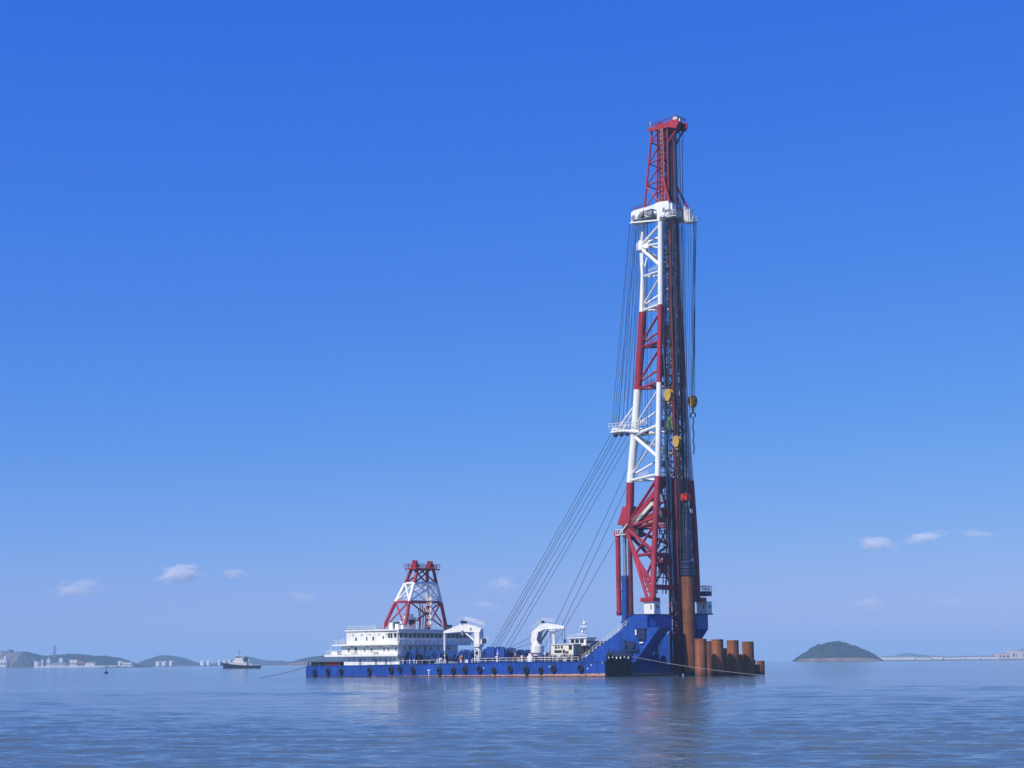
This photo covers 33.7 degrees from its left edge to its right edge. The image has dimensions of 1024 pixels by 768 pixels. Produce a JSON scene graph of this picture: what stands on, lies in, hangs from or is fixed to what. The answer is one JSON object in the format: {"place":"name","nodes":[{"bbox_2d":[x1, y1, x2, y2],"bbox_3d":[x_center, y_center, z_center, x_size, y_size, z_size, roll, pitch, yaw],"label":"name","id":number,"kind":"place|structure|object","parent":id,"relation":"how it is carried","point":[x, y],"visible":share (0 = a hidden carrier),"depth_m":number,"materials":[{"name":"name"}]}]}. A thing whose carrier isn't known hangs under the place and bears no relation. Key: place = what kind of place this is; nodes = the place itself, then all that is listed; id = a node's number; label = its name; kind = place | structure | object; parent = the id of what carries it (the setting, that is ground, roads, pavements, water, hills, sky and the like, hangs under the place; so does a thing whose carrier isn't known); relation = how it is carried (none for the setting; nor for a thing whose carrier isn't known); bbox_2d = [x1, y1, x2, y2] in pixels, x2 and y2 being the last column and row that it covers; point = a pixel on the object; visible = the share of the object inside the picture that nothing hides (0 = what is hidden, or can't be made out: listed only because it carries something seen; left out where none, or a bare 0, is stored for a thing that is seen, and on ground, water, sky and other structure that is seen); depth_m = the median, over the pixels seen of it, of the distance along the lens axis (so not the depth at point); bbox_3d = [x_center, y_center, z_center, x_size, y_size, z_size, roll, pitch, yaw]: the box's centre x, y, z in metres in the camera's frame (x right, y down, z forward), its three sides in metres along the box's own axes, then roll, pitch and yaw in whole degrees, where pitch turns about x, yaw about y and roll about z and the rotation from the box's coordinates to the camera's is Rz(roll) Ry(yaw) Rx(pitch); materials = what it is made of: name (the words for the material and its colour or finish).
{"place":"outdoors","nodes":[
{"label":"outdoors","id":0,"kind":"place"},
{"bbox_2d":[0,650,36,666],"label":"quarry hill","id":1,"kind":"structure","parent":0,"point":[20,659],"depth_m":3804.78,"materials":[{"name":"grey stone"}]},
{"bbox_2d":[0,666,151,667],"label":"shore","id":2,"kind":"structure","parent":0,"point":[33,667],"depth_m":3309.76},
{"bbox_2d":[0,659,9,666],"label":"shore building","id":3,"kind":"structure","parent":2,"relation":"on","point":[4,662],"depth_m":3356.55,"materials":[{"name":"white concrete"}]},
{"bbox_2d":[34,661,40,665],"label":"shore building","id":4,"kind":"structure","parent":2,"relation":"on","point":[37,663],"depth_m":3355.90,"materials":[{"name":"white concrete"}]},
{"bbox_2d":[46,660,52,665],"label":"shore building","id":5,"kind":"structure","parent":2,"relation":"on","point":[48,662],"depth_m":3355.87,"materials":[{"name":"white concrete"}]},
{"bbox_2d":[50,662,66,665],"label":"shore building","id":6,"kind":"structure","parent":2,"relation":"on","point":[59,664],"depth_m":3355.52,"materials":[{"name":"white concrete"}]},
{"bbox_2d":[69,660,79,665],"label":"shore building","id":7,"kind":"structure","parent":2,"relation":"on","point":[73,662],"depth_m":3355.81,"materials":[{"name":"white concrete"}]},
{"bbox_2d":[78,661,86,665],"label":"shore building","id":8,"kind":"structure","parent":2,"relation":"on","point":[81,663],"depth_m":3355.78,"materials":[{"name":"brick"}]},
{"bbox_2d":[85,662,97,665],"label":"shore building","id":9,"kind":"structure","parent":2,"relation":"on","point":[91,663],"depth_m":3355.45,"materials":[{"name":"white concrete"}]},
{"bbox_2d":[120,662,134,664],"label":"shore building","id":10,"kind":"structure","parent":2,"relation":"on","point":[127,663],"depth_m":3355.28,"materials":[{"name":"white concrete"}]},
{"bbox_2d":[13,652,140,665],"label":"hill","id":11,"kind":"structure","parent":0,"point":[102,660],"depth_m":4155.30,"materials":[{"name":"green plant"}]},
{"bbox_2d":[136,655,199,665],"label":"hill","id":12,"kind":"structure","parent":0,"point":[179,661],"depth_m":5387.96,"materials":[{"name":"green plant"}]},
{"bbox_2d":[181,664,310,665],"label":"shore","id":13,"kind":"structure","parent":0,"point":[222,665],"depth_m":3808.30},
{"bbox_2d":[211,656,287,664],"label":"hill","id":14,"kind":"structure","parent":0,"point":[254,661],"depth_m":6291.56,"materials":[{"name":"green plant"}]},
{"bbox_2d":[281,662,310,664],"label":"reddish headland","id":15,"kind":"structure","parent":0,"point":[298,663],"depth_m":3898.40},
{"bbox_2d":[285,655,343,663],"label":"hill","id":16,"kind":"structure","parent":0,"point":[321,659],"depth_m":4523.61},
{"bbox_2d":[0,660,1023,767],"bbox_3d":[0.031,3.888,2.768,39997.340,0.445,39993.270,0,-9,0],"label":"water","id":17,"kind":"structure","parent":0,"point":[898,714],"depth_m":103.07,"materials":[{"name":"blue liquid"}]},
{"bbox_2d":[34,665,131,667],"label":"quay wall","id":18,"kind":"structure","parent":17,"relation":"in","point":[76,666],"depth_m":3295.28,"materials":[{"name":"grey concrete"}]},
{"bbox_2d":[221,647,260,668],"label":"tugboat","id":19,"kind":"object","parent":17,"relation":"on","point":[237,662],"visible":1,"depth_m":1405.60,"materials":[{"name":"white paint"}]},
{"bbox_2d":[306,115,712,676],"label":"piling barge","id":20,"kind":"object","parent":17,"relation":"on","point":[405,644],"visible":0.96,"depth_m":409.51,"materials":[{"name":"blue paint"}]},
{"bbox_2d":[388,662,392,673],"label":"tyre fender","id":21,"kind":"object","parent":20,"relation":"hanging from","point":[391,668],"visible":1,"depth_m":436.41,"materials":[{"name":"black rubber"}]},
{"bbox_2d":[436,665,441,674],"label":"tyre fender","id":22,"kind":"object","parent":20,"relation":"hanging from","point":[438,672],"visible":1,"depth_m":424.93,"materials":[{"name":"black rubber"}]},
{"bbox_2d":[462,662,466,673],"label":"tyre fender","id":23,"kind":"object","parent":20,"relation":"hanging from","point":[465,668],"visible":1,"depth_m":419.38,"materials":[{"name":"black rubber"}]},
{"bbox_2d":[477,665,481,673],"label":"tyre fender","id":24,"kind":"object","parent":20,"relation":"hanging from","point":[478,667],"visible":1,"depth_m":416.12,"materials":[{"name":"black rubber"}]},
{"bbox_2d":[507,661,512,672],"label":"tyre fender","id":25,"kind":"object","parent":20,"relation":"hanging from","point":[509,668],"visible":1,"depth_m":409.67,"materials":[{"name":"black rubber"}]},
{"bbox_2d":[512,656,539,660],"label":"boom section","id":26,"kind":"object","parent":20,"relation":"on","point":[524,659],"visible":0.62,"depth_m":414.48,"materials":[{"name":"white metal"}]},
{"bbox_2d":[523,662,528,674],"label":"tyre fender","id":27,"kind":"object","parent":20,"relation":"hanging from","point":[526,671],"visible":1,"depth_m":406.27,"materials":[{"name":"black rubber"}]},
{"bbox_2d":[551,664,555,672],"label":"tyre fender","id":28,"kind":"object","parent":20,"relation":"hanging from","point":[552,667],"visible":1,"depth_m":400.65,"materials":[{"name":"black rubber"}]},
{"bbox_2d":[550,644,581,660],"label":"deck cabin","id":29,"kind":"object","parent":20,"relation":"on","point":[566,650],"visible":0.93,"depth_m":407.17,"materials":[{"name":"white metal"}]},
{"bbox_2d":[578,660,582,672],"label":"tyre fender","id":30,"kind":"object","parent":20,"relation":"hanging from","point":[581,666],"visible":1,"depth_m":395.35,"materials":[{"name":"black rubber"}]},
{"bbox_2d":[664,389,673,411],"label":"hook block","id":31,"kind":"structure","parent":20,"relation":"hanging from","point":[668,395],"depth_m":400.14,"materials":[{"name":"yellow paint"}]},
{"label":"sling chain","id":32,"kind":"object","parent":31,"relation":"hanging from","visible":0},
{"bbox_2d":[667,416,673,429],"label":"webbing sling","id":33,"kind":"object","parent":32,"relation":"hanging from","point":[670,422],"visible":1,"depth_m":399.49,"materials":[{"name":"green fabric"}]},
{"bbox_2d":[672,436,681,456],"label":"hook block","id":34,"kind":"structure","parent":20,"relation":"hanging from","point":[677,440],"depth_m":399.03,"materials":[{"name":"yellow paint"}]},
{"bbox_2d":[677,457,679,484],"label":"hammer chain","id":35,"kind":"object","parent":20,"relation":"hanging from","point":[678,472],"visible":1,"depth_m":398.30,"materials":[{"name":"grey metal"}]},
{"bbox_2d":[688,395,697,417],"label":"hook block","id":36,"kind":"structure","parent":20,"relation":"hanging from","point":[693,401],"depth_m":406.33,"materials":[{"name":"yellow paint"}]},
{"bbox_2d":[692,417,694,452],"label":"lifting chain","id":37,"kind":"object","parent":36,"relation":"hanging from","point":[693,435],"visible":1,"depth_m":405.48,"materials":[{"name":"grey metal"}]},
{"bbox_2d":[635,657,767,675],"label":"mooring rope","id":38,"kind":"object","parent":20,"relation":"attached to","point":[703,668],"visible":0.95,"depth_m":376.82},
{"bbox_2d":[567,619,605,650],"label":"tugboat","id":39,"kind":"object","parent":17,"relation":"on","point":[589,641],"visible":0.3,"depth_m":441.96,"materials":[{"name":"white paint"}]},
{"bbox_2d":[682,576,695,675],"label":"driven pile","id":40,"kind":"object","parent":17,"relation":"in","point":[688,611],"visible":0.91,"depth_m":394.01,"materials":[{"name":"metal"}]},
{"bbox_2d":[678,493,694,575],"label":"pile hammer","id":41,"kind":"object","parent":40,"relation":"on","point":[687,568],"visible":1,"depth_m":397.53,"materials":[{"name":"blue paint"}]},
{"bbox_2d":[694,639,707,675],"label":"steel pile","id":42,"kind":"object","parent":17,"relation":"in","point":[700,653],"visible":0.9,"depth_m":378.93,"materials":[{"name":"brown metal"}]},
{"bbox_2d":[707,641,711,675],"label":"steel pile","id":43,"kind":"object","parent":17,"relation":"in","point":[709,660],"visible":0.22,"depth_m":395.46,"materials":[{"name":"brown metal"}]},
{"bbox_2d":[711,639,723,675],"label":"steel pile","id":44,"kind":"object","parent":17,"relation":"in","point":[717,648],"visible":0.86,"depth_m":382.88,"materials":[{"name":"brown metal"}]},
{"bbox_2d":[724,648,727,674],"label":"steel pile","id":45,"kind":"object","parent":17,"relation":"in","point":[725,660],"visible":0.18,"depth_m":405.27,"materials":[{"name":"brown metal"}]},
{"bbox_2d":[727,640,739,675],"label":"steel pile","id":46,"kind":"object","parent":17,"relation":"in","point":[732,656],"visible":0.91,"depth_m":386.81,"materials":[{"name":"brown metal"}]},
{"bbox_2d":[739,654,742,674],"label":"steel pile","id":47,"kind":"object","parent":17,"relation":"in","point":[740,664],"visible":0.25,"depth_m":411.21,"materials":[{"name":"brown metal"}]},
{"bbox_2d":[742,641,754,675],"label":"steel pile","id":48,"kind":"object","parent":17,"relation":"in","point":[748,658],"visible":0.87,"depth_m":390.73,"materials":[{"name":"brown metal"}]},
{"bbox_2d":[755,665,759,673],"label":"steel pile","id":49,"kind":"object","parent":17,"relation":"in","point":[757,669],"visible":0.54,"depth_m":417.09,"materials":[{"name":"brown metal"}]},
{"bbox_2d":[756,661,764,673],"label":"steel pile","id":50,"kind":"object","parent":17,"relation":"in","point":[762,666],"visible":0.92,"depth_m":429.11,"materials":[{"name":"brown metal"}]},
{"bbox_2d":[0,0,1023,664],"label":"sky","id":51,"kind":"structure","parent":0,"point":[303,303],"materials":[{"name":"blue"}]},
{"bbox_2d":[792,640,883,661],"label":"island","id":52,"kind":"structure","parent":0,"point":[837,649],"depth_m":3214.87,"materials":[{"name":"green plant"}]},
{"bbox_2d":[796,658,880,661],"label":"island foreshore","id":53,"kind":"structure","parent":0,"point":[834,659],"depth_m":3137.52,"materials":[{"name":"beige stone"}]},
{"bbox_2d":[824,660,980,661],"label":"mud bank","id":54,"kind":"structure","parent":0,"point":[857,661],"depth_m":2643.85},
{"bbox_2d":[895,653,927,655],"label":"hill","id":55,"kind":"structure","parent":0,"point":[907,654],"depth_m":8792.11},
{"bbox_2d":[884,659,1023,660],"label":"shore","id":56,"kind":"structure","parent":0,"point":[962,659],"depth_m":3496.65,"materials":[{"name":"grey concrete"}]},
{"bbox_2d":[881,656,914,659],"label":"shore building","id":57,"kind":"structure","parent":56,"relation":"on","point":[897,657],"depth_m":3513.15,"materials":[{"name":"white concrete"}]},
{"bbox_2d":[915,656,931,659],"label":"shore building","id":58,"kind":"structure","parent":56,"relation":"on","point":[923,657],"depth_m":3513.10,"materials":[{"name":"white concrete"}]},
{"bbox_2d":[931,655,942,659],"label":"shore building","id":59,"kind":"structure","parent":56,"relation":"on","point":[940,657],"depth_m":3513.07,"materials":[{"name":"white concrete"}]},
{"bbox_2d":[943,656,964,659],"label":"shore building","id":60,"kind":"structure","parent":56,"relation":"on","point":[952,657],"depth_m":3513.01,"materials":[{"name":"white concrete"}]},
{"bbox_2d":[964,656,979,658],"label":"shore building","id":61,"kind":"structure","parent":56,"relation":"on","point":[972,657],"depth_m":3512.98,"materials":[{"name":"white concrete"}]},
{"bbox_2d":[980,655,996,658],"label":"shore building","id":62,"kind":"structure","parent":56,"relation":"on","point":[989,657],"depth_m":3512.95,"materials":[{"name":"white concrete"}]},
{"bbox_2d":[993,653,1009,658],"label":"shore building","id":63,"kind":"structure","parent":56,"relation":"on","point":[1003,655],"depth_m":3651.85,"materials":[{"name":"concrete"}]},
{"bbox_2d":[1007,650,1020,658],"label":"shore building","id":64,"kind":"structure","parent":56,"relation":"on","point":[1013,654],"depth_m":3751.82,"materials":[{"name":"concrete"}]},
{"bbox_2d":[1016,651,1023,658],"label":"shore building","id":65,"kind":"structure","parent":56,"relation":"on","point":[1020,654],"depth_m":3662.98,"materials":[{"name":"concrete"}]}
]}

